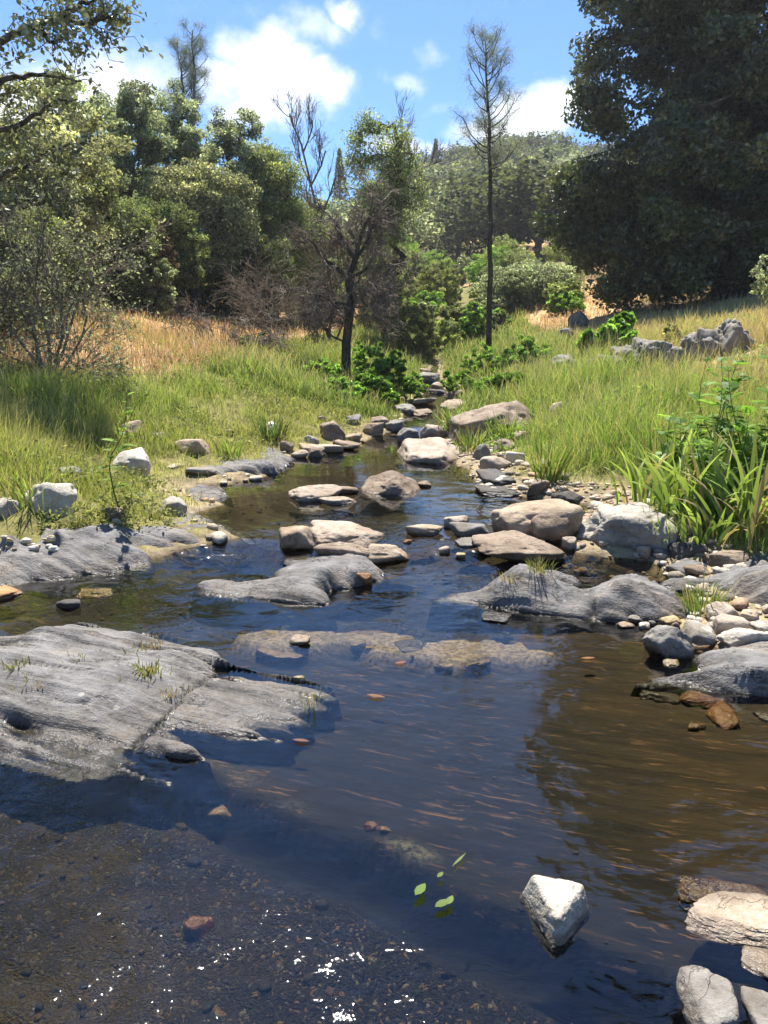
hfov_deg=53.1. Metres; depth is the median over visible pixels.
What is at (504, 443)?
rock
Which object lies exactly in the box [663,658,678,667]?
stone
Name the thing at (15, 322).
shrub
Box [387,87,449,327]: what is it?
dead tree
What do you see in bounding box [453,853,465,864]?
fallen leaf
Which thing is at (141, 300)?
shrub
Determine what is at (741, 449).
leafy weed
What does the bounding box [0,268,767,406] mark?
dry grass
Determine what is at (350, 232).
oak tree
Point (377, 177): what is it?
oak tree
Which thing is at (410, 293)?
oak tree
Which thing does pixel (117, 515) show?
rock
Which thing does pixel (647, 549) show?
stone
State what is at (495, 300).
shrub
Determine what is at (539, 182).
oak tree
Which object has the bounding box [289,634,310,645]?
stone
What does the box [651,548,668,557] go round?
stone
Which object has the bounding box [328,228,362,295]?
oak tree
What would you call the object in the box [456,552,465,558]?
pebble
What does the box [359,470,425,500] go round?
boulder
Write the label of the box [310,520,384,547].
boulder
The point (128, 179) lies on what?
oak tree
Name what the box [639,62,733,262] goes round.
oak tree
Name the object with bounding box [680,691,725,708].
stone
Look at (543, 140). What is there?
oak tree
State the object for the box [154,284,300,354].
bare shrub
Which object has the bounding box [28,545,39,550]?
pebble
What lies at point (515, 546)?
boulder
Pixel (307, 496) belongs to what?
rock
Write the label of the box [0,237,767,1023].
ground
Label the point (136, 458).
boulder
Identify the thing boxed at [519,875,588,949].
rock
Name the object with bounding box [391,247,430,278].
shrub
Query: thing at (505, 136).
oak tree
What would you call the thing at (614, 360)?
outcrop
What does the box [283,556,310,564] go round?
stone
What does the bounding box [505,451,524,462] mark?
stone
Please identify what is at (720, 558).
rock
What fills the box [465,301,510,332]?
shrub
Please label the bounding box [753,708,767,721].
stone
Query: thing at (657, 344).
outcrop
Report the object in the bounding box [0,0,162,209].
oak tree
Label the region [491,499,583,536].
boulder
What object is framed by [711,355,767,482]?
leafy weed
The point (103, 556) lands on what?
bedrock ledge
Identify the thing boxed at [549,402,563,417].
rock
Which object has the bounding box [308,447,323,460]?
stone
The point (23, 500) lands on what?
sedge clump
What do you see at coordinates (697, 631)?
rock
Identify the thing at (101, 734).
bedrock slab
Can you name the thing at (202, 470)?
stone
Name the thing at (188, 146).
oak tree
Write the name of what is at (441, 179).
oak tree
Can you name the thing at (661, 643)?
boulder
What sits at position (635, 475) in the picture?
reed clump
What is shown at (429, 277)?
shrub
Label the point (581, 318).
outcrop
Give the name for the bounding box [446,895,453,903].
fallen leaf
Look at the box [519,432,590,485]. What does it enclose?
sedge clump
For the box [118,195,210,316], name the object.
shrub
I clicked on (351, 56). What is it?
sky
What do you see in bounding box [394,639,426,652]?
rock
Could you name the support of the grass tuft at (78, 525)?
on the bedrock ledge
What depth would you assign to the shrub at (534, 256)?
50.35 m
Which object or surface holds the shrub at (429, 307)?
on the ground at (550, 735)
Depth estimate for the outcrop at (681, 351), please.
11.58 m
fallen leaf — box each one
[367,694,384,697]
[414,883,425,894]
[435,899,448,906]
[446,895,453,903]
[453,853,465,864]
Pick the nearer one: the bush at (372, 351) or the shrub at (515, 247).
the bush at (372, 351)
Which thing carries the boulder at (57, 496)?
on the ground at (550, 735)
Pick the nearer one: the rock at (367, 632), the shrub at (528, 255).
the rock at (367, 632)
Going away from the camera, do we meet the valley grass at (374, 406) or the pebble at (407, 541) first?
the pebble at (407, 541)
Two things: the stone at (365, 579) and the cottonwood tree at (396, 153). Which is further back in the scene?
the cottonwood tree at (396, 153)
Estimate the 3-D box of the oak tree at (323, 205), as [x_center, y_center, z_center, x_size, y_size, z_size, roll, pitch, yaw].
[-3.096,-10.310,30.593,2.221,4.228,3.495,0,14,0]
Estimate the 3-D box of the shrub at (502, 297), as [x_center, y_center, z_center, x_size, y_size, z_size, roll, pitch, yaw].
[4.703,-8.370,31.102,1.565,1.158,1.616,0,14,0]
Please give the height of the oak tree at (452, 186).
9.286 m
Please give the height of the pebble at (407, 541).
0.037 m
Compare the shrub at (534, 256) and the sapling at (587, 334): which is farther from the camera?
the shrub at (534, 256)
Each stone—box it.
[112,518,121,523]
[166,463,180,468]
[183,915,213,939]
[185,467,217,474]
[194,803,231,832]
[280,441,293,451]
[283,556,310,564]
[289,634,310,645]
[291,450,308,458]
[293,675,304,682]
[299,443,324,450]
[303,435,318,443]
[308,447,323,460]
[319,444,342,453]
[319,496,356,506]
[333,439,358,449]
[338,486,358,495]
[346,433,360,441]
[357,573,371,586]
[362,645,373,650]
[364,821,378,830]
[379,826,391,832]
[405,524,442,536]
[417,481,430,488]
[438,546,449,556]
[443,515,468,530]
[449,522,488,537]
[455,537,477,549]
[479,456,511,469]
[482,611,510,622]
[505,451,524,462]
[513,431,529,443]
[562,536,576,554]
[615,621,634,627]
[627,615,643,623]
[637,546,650,560]
[640,690,680,704]
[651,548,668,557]
[659,615,681,625]
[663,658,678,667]
[665,558,701,575]
[671,622,679,629]
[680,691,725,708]
[682,564,709,575]
[688,722,705,730]
[704,701,739,729]
[712,567,728,574]
[740,609,758,620]
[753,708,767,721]
[762,604,767,613]
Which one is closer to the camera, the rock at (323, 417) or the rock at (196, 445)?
the rock at (196, 445)
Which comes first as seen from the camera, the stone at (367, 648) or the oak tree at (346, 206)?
the stone at (367, 648)
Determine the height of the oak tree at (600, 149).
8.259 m
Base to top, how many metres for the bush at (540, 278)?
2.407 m
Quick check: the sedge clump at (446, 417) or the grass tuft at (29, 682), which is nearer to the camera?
the grass tuft at (29, 682)
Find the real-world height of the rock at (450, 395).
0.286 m
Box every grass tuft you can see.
[0,655,41,674]
[11,674,43,689]
[62,516,91,528]
[118,657,172,682]
[121,638,151,653]
[143,510,163,519]
[143,634,162,649]
[159,683,188,700]
[301,688,332,711]
[492,570,524,584]
[525,554,557,577]
[672,570,738,617]
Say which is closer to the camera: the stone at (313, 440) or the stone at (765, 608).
the stone at (765, 608)
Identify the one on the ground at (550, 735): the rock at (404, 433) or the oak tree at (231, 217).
the oak tree at (231, 217)
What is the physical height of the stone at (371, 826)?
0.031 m
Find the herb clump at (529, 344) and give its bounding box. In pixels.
[497,334,553,371]
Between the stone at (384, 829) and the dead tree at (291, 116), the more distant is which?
the dead tree at (291, 116)
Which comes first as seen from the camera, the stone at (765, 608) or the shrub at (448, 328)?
the stone at (765, 608)
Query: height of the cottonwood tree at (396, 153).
7.394 m
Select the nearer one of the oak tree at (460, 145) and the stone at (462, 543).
the stone at (462, 543)
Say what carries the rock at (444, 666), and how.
on the ground at (550, 735)
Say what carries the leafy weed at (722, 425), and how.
on the ground at (550, 735)
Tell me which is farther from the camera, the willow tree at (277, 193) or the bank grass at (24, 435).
the willow tree at (277, 193)
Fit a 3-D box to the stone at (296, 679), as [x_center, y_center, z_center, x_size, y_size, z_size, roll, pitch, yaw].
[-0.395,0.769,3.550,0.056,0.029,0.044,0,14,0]
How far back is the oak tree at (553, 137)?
180.62 m
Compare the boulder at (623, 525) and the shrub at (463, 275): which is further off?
the shrub at (463, 275)
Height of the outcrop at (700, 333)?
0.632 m
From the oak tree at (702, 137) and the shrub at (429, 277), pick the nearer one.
the oak tree at (702, 137)
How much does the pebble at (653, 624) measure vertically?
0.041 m
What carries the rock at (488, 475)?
on the rock at (498, 491)
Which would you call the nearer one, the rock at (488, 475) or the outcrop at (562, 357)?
the rock at (488, 475)
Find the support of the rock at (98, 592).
on the ground at (550, 735)
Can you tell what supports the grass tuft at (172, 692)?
on the bedrock slab
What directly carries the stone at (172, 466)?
on the ground at (550, 735)
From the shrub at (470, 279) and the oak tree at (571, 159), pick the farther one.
the oak tree at (571, 159)
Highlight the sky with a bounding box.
[0,0,767,205]
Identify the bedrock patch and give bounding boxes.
[185,484,232,506]
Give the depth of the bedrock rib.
4.61 m
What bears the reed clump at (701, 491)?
on the ground at (550, 735)
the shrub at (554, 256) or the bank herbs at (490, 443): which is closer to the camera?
the bank herbs at (490, 443)
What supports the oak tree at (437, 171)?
on the ground at (550, 735)
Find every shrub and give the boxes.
[0,147,181,401]
[0,205,96,317]
[0,267,44,336]
[72,176,171,311]
[109,276,145,311]
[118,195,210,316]
[132,218,179,306]
[134,258,179,318]
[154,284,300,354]
[174,272,219,309]
[198,224,318,349]
[200,232,301,327]
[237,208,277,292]
[350,241,407,329]
[372,286,412,325]
[385,305,439,357]
[388,237,420,255]
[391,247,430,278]
[397,243,419,278]
[402,296,418,311]
[410,290,448,312]
[411,266,461,306]
[412,249,456,280]
[414,299,436,318]
[415,258,455,290]
[430,273,463,302]
[431,318,464,347]
[433,302,467,337]
[452,254,475,286]
[459,301,492,339]
[463,260,496,282]
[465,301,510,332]
[468,278,485,300]
[469,244,510,280]
[469,287,486,301]
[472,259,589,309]
[473,295,512,312]
[476,307,512,326]
[480,234,534,267]
[485,291,515,313]
[492,272,530,311]
[493,252,531,272]
[495,248,532,275]
[523,250,542,264]
[541,234,574,263]
[542,283,577,313]
[542,291,586,314]
[548,277,581,294]
[749,254,767,302]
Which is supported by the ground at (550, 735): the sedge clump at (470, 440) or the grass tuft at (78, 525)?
the sedge clump at (470, 440)
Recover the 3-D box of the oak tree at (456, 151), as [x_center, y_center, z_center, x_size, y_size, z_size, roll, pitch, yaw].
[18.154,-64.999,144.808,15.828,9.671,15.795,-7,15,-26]
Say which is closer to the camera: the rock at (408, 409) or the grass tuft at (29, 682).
the grass tuft at (29, 682)
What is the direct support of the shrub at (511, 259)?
on the ground at (550, 735)
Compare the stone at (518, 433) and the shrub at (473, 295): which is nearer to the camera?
the stone at (518, 433)
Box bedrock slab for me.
[0,622,341,832]
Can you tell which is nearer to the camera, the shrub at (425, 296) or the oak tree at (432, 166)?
the shrub at (425, 296)
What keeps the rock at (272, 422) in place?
on the ground at (550, 735)
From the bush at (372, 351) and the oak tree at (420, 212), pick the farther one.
the oak tree at (420, 212)
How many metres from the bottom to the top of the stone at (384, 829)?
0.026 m
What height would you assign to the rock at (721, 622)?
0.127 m
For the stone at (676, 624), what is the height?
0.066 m
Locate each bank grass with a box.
[0,296,420,549]
[472,291,767,558]
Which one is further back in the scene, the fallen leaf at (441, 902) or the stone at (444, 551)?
the stone at (444, 551)
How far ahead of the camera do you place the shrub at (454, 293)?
38.10 m
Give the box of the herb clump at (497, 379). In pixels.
[473,371,526,397]
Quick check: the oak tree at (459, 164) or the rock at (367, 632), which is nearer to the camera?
the rock at (367, 632)
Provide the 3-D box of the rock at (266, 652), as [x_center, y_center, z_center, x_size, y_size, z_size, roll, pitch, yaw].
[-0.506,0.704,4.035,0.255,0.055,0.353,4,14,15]
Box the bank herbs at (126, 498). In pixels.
[0,316,358,539]
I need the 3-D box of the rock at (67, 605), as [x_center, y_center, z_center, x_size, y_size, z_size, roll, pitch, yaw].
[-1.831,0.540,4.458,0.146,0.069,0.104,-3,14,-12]
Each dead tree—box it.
[268,80,357,304]
[276,149,421,377]
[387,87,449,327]
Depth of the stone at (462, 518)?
5.94 m
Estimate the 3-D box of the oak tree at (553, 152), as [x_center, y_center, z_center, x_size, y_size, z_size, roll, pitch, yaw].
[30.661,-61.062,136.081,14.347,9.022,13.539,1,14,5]
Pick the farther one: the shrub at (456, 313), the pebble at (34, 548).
the shrub at (456, 313)
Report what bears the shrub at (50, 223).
on the ground at (550, 735)
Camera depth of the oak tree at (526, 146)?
150.25 m
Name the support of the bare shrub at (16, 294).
on the ground at (550, 735)
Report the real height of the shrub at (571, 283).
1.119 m
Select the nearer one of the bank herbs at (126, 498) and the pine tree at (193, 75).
the bank herbs at (126, 498)
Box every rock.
[0,497,20,517]
[0,585,23,603]
[51,466,81,481]
[56,599,80,611]
[70,587,112,598]
[105,507,124,520]
[120,420,142,437]
[160,496,186,515]
[174,439,210,453]
[255,638,304,658]
[261,421,279,435]
[279,525,314,556]
[288,484,342,506]
[313,542,369,557]
[317,416,325,422]
[345,414,360,424]
[346,630,387,645]
[363,422,383,436]
[368,543,410,566]
[370,416,388,424]
[384,419,403,432]
[393,404,415,416]
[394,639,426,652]
[397,427,418,447]
[408,398,436,404]
[413,408,432,416]
[419,368,430,371]
[419,372,438,381]
[420,424,446,438]
[429,389,445,393]
[429,648,490,670]
[431,382,441,387]
[440,399,466,411]
[445,390,466,399]
[472,443,490,458]
[473,483,521,497]
[476,468,515,484]
[493,438,513,451]
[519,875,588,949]
[526,479,549,496]
[531,513,568,547]
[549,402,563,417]
[551,491,582,504]
[668,542,708,559]
[676,965,739,1023]
[677,875,767,910]
[681,619,716,647]
[684,891,767,948]
[704,550,748,566]
[705,601,739,619]
[712,613,750,634]
[716,628,767,646]
[741,945,767,978]
[741,986,767,1023]
[749,619,767,631]
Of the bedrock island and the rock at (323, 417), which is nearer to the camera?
the bedrock island
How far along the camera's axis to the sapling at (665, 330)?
13.70 m
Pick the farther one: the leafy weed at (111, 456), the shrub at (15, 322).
the shrub at (15, 322)
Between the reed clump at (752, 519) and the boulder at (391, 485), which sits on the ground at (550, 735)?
the reed clump at (752, 519)
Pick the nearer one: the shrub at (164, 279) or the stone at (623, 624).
the stone at (623, 624)
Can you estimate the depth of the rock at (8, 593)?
4.63 m
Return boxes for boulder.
[19,482,77,514]
[108,447,150,476]
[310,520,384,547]
[319,420,345,440]
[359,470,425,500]
[395,437,460,468]
[447,400,532,444]
[471,530,564,563]
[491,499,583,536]
[572,502,677,550]
[642,625,694,668]
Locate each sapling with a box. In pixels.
[575,328,602,358]
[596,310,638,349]
[662,323,683,343]
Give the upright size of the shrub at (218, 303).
2.924 m
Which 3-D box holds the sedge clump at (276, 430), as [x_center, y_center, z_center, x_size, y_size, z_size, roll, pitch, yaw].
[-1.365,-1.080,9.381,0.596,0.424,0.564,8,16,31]
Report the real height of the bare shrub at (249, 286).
3.343 m
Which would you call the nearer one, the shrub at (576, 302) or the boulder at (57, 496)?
the boulder at (57, 496)
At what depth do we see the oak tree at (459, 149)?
171.35 m
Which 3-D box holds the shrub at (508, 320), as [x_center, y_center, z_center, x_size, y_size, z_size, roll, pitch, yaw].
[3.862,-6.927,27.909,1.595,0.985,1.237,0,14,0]
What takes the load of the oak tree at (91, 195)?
on the ground at (550, 735)
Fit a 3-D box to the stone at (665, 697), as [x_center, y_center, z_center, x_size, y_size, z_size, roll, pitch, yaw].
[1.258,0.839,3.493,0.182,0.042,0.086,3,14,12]
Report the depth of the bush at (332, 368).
13.39 m
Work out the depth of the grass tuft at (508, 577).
4.49 m
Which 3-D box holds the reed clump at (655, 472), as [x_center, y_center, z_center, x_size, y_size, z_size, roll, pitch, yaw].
[2.218,-0.342,5.662,1.230,0.729,0.931,0,14,0]
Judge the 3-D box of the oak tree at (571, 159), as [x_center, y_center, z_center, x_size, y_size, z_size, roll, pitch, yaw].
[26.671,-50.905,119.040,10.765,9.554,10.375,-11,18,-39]
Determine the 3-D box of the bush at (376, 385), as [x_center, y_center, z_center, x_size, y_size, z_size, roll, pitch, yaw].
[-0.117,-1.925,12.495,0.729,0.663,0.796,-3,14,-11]
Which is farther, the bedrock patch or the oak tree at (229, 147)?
the oak tree at (229, 147)
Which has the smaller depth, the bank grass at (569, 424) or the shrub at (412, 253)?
the bank grass at (569, 424)
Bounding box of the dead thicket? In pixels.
[247,175,403,343]
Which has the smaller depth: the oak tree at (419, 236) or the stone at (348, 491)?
the stone at (348, 491)
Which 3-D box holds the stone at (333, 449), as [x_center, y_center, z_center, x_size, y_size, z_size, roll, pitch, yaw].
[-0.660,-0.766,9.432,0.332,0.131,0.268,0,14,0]
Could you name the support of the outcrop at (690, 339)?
on the ground at (550, 735)
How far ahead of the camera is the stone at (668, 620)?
4.18 m
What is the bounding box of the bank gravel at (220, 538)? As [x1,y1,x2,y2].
[94,415,767,654]
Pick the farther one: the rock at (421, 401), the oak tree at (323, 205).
the oak tree at (323, 205)
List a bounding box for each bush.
[239,330,286,347]
[302,358,344,381]
[317,376,362,398]
[350,339,392,374]
[355,372,400,405]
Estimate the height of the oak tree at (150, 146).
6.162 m
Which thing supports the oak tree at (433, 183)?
on the ground at (550, 735)
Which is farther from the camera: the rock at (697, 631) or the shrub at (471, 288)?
the shrub at (471, 288)
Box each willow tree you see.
[235,136,323,286]
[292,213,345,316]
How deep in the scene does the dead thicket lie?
20.01 m
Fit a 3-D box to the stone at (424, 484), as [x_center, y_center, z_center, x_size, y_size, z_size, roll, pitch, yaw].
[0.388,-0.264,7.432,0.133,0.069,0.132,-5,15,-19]
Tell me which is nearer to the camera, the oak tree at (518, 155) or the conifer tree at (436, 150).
the oak tree at (518, 155)
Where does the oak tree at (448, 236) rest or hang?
on the ground at (550, 735)
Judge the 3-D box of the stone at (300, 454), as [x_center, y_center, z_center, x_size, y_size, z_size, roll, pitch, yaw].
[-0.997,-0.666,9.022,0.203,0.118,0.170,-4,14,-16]
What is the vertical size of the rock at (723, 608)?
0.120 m
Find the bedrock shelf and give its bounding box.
[630,641,767,702]
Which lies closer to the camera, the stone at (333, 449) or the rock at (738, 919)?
the rock at (738, 919)
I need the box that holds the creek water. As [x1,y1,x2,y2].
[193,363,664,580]
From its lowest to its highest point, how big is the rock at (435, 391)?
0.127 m
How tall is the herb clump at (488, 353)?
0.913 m
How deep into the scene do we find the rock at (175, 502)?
6.06 m
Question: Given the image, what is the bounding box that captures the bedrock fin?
[426,564,688,634]
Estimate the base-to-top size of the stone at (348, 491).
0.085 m
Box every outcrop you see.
[550,354,578,372]
[558,328,573,338]
[568,311,588,327]
[597,354,623,372]
[610,345,631,367]
[630,337,672,369]
[659,346,686,370]
[680,332,720,361]
[695,327,723,356]
[715,318,756,355]
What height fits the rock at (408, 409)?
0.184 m
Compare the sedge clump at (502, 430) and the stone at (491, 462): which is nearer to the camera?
the stone at (491, 462)
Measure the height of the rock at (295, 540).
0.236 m
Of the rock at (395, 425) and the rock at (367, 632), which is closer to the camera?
the rock at (367, 632)
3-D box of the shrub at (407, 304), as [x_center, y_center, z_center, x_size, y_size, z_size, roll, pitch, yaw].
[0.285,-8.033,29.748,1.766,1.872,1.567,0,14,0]
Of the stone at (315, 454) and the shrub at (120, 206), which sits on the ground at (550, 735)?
the shrub at (120, 206)
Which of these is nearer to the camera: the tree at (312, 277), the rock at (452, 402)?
the rock at (452, 402)
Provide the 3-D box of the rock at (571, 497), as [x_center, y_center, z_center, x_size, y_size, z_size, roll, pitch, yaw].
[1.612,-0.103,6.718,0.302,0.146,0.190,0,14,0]
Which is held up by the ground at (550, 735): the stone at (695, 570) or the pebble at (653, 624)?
the stone at (695, 570)
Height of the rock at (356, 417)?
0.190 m
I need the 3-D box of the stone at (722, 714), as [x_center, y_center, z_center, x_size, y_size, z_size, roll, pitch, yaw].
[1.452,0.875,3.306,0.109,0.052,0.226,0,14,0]
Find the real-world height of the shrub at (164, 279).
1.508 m
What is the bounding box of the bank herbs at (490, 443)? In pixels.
[465,313,767,527]
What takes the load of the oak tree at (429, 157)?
on the ground at (550, 735)
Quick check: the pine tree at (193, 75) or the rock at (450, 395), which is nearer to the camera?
the rock at (450, 395)
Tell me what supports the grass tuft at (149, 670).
on the bedrock slab
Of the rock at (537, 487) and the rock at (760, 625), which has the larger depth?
the rock at (537, 487)
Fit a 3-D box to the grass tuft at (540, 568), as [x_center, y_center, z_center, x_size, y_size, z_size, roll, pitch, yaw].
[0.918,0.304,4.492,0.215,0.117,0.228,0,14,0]
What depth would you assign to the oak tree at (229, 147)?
23.53 m
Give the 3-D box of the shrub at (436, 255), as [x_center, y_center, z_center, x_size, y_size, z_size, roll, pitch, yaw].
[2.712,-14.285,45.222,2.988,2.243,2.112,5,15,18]
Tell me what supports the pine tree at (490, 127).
on the ground at (550, 735)
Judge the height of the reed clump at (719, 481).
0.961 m
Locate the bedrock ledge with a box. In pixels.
[0,511,255,597]
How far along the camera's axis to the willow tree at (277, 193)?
25.07 m
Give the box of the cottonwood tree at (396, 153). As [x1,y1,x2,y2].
[339,106,432,341]
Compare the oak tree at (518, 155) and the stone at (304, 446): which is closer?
the stone at (304, 446)
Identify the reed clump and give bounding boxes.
[599,423,704,504]
[601,415,763,520]
[618,415,748,492]
[636,414,767,522]
[663,479,754,547]
[674,437,767,549]
[678,406,767,549]
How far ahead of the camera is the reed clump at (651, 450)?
6.51 m
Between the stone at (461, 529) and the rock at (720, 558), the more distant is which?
the stone at (461, 529)
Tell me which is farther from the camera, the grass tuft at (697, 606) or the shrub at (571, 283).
the shrub at (571, 283)
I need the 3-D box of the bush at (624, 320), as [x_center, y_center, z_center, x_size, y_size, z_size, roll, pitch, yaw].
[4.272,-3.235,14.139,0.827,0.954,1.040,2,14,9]
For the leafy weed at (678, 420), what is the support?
on the ground at (550, 735)
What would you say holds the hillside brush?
on the ground at (550, 735)
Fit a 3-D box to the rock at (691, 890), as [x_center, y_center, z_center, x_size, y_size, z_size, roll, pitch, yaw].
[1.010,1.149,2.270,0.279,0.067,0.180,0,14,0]
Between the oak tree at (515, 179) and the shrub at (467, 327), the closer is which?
the shrub at (467, 327)
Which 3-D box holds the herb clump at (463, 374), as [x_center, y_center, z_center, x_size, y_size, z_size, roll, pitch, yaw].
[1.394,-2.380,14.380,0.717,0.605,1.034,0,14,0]
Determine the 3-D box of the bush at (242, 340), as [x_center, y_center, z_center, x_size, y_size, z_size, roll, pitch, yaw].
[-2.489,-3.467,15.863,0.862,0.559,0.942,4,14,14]
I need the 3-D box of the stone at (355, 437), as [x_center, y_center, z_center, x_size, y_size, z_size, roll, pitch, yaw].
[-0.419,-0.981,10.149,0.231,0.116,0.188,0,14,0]
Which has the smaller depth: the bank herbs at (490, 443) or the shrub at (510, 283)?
the bank herbs at (490, 443)
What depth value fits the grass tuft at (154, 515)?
5.83 m
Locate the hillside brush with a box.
[418,231,567,263]
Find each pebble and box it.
[20,537,31,543]
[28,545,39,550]
[47,535,55,541]
[49,546,59,551]
[403,539,411,544]
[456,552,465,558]
[639,622,649,629]
[649,620,656,627]
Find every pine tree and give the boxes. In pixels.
[160,14,215,275]
[447,6,532,349]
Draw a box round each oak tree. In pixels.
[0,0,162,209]
[0,71,136,306]
[35,66,118,193]
[95,78,177,201]
[119,171,142,197]
[138,157,262,315]
[143,78,213,299]
[193,105,272,310]
[285,198,330,300]
[305,196,366,228]
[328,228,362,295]
[330,225,372,259]
[336,195,358,213]
[344,191,445,251]
[353,194,445,250]
[356,250,420,300]
[360,169,426,187]
[384,171,452,251]
[411,159,442,181]
[413,148,446,166]
[416,171,477,261]
[420,161,556,243]
[422,156,495,193]
[423,165,461,178]
[437,182,535,249]
[438,136,513,169]
[443,141,469,162]
[445,144,510,174]
[447,154,503,175]
[449,144,472,164]
[456,147,597,260]
[473,128,524,146]
[491,143,543,166]
[494,149,559,172]
[501,133,534,149]
[502,143,541,157]
[517,130,580,157]
[521,144,596,160]
[523,181,638,237]
[527,0,767,313]
[530,149,583,177]
[532,123,574,145]
[544,151,578,166]
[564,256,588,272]
[578,140,614,154]
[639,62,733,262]
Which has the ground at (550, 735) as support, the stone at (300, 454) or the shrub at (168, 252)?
the shrub at (168, 252)
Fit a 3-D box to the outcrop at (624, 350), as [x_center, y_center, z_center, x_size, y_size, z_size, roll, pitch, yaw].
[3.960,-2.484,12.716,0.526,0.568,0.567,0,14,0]
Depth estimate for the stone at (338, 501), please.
6.69 m
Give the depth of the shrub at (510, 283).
30.76 m
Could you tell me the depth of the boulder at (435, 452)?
8.82 m
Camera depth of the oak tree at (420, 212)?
71.63 m
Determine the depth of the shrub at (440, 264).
38.82 m
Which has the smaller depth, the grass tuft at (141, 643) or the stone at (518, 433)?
the grass tuft at (141, 643)
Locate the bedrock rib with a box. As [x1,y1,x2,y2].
[659,550,767,605]
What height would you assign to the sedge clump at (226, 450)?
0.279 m
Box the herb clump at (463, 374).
[440,369,478,391]
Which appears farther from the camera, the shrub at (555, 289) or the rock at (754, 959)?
the shrub at (555, 289)
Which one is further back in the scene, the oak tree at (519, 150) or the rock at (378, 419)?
the oak tree at (519, 150)
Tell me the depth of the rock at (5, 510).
5.55 m
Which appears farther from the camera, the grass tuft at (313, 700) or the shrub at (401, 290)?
the shrub at (401, 290)
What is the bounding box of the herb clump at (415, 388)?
[402,371,428,398]
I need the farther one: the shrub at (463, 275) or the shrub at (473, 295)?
the shrub at (463, 275)
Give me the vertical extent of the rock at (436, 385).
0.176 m
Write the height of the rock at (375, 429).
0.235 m
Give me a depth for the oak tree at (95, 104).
19.74 m
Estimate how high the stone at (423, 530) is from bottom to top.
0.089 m
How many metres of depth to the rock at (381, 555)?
5.23 m
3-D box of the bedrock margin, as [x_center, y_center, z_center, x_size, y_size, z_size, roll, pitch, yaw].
[-1.481,-0.378,8.463,1.109,0.531,2.050,3,14,14]
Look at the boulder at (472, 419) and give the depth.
9.95 m
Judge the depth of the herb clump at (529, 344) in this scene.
16.12 m
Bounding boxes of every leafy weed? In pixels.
[96,392,137,504]
[641,414,709,479]
[671,405,767,513]
[679,355,767,475]
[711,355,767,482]
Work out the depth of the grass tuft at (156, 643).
3.79 m
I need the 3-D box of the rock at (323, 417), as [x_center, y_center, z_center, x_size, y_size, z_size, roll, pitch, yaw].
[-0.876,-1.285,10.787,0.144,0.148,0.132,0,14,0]
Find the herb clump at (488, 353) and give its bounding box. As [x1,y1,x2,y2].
[459,342,501,379]
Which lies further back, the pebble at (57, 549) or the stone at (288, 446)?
the stone at (288, 446)
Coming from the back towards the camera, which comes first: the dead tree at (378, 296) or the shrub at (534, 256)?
the shrub at (534, 256)
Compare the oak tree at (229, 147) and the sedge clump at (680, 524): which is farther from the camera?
the oak tree at (229, 147)
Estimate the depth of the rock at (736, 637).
3.82 m
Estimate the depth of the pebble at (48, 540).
5.20 m
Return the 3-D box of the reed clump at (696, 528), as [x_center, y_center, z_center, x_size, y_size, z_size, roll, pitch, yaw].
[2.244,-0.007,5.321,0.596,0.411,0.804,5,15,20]
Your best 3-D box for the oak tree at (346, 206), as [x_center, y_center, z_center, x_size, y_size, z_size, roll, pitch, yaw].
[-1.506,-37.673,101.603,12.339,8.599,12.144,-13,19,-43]
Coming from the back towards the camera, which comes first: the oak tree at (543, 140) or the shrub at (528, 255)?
the oak tree at (543, 140)
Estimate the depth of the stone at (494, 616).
4.29 m
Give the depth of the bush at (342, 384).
12.12 m
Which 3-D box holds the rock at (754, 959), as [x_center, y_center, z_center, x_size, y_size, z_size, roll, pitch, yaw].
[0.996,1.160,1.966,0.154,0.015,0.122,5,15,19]
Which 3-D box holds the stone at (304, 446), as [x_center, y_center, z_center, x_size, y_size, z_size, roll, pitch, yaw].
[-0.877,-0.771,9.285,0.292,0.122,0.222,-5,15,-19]
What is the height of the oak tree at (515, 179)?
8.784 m
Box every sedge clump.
[0,458,82,509]
[206,432,252,458]
[249,409,293,441]
[427,401,478,432]
[452,424,494,452]
[483,410,532,441]
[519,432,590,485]
[637,496,693,544]
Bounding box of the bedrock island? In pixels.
[188,553,393,631]
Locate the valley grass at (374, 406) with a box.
[204,307,647,420]
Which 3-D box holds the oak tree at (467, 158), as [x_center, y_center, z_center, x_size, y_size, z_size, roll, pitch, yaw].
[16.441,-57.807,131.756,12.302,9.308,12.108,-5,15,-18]
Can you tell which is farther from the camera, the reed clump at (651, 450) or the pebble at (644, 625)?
the reed clump at (651, 450)
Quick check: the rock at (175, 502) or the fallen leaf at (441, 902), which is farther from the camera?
the rock at (175, 502)
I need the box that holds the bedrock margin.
[203,447,296,478]
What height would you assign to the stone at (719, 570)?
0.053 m
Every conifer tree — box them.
[329,147,349,205]
[430,138,439,167]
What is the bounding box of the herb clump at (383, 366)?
[371,349,406,388]
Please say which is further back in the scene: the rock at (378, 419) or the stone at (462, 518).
the rock at (378, 419)
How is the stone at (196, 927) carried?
on the ground at (550, 735)
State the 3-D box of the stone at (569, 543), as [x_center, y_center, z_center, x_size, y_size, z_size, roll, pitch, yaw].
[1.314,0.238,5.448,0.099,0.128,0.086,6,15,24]
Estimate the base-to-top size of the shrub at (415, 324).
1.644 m
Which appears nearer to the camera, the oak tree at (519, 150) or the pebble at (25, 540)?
the pebble at (25, 540)
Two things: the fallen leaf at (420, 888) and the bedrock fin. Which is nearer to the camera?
the fallen leaf at (420, 888)

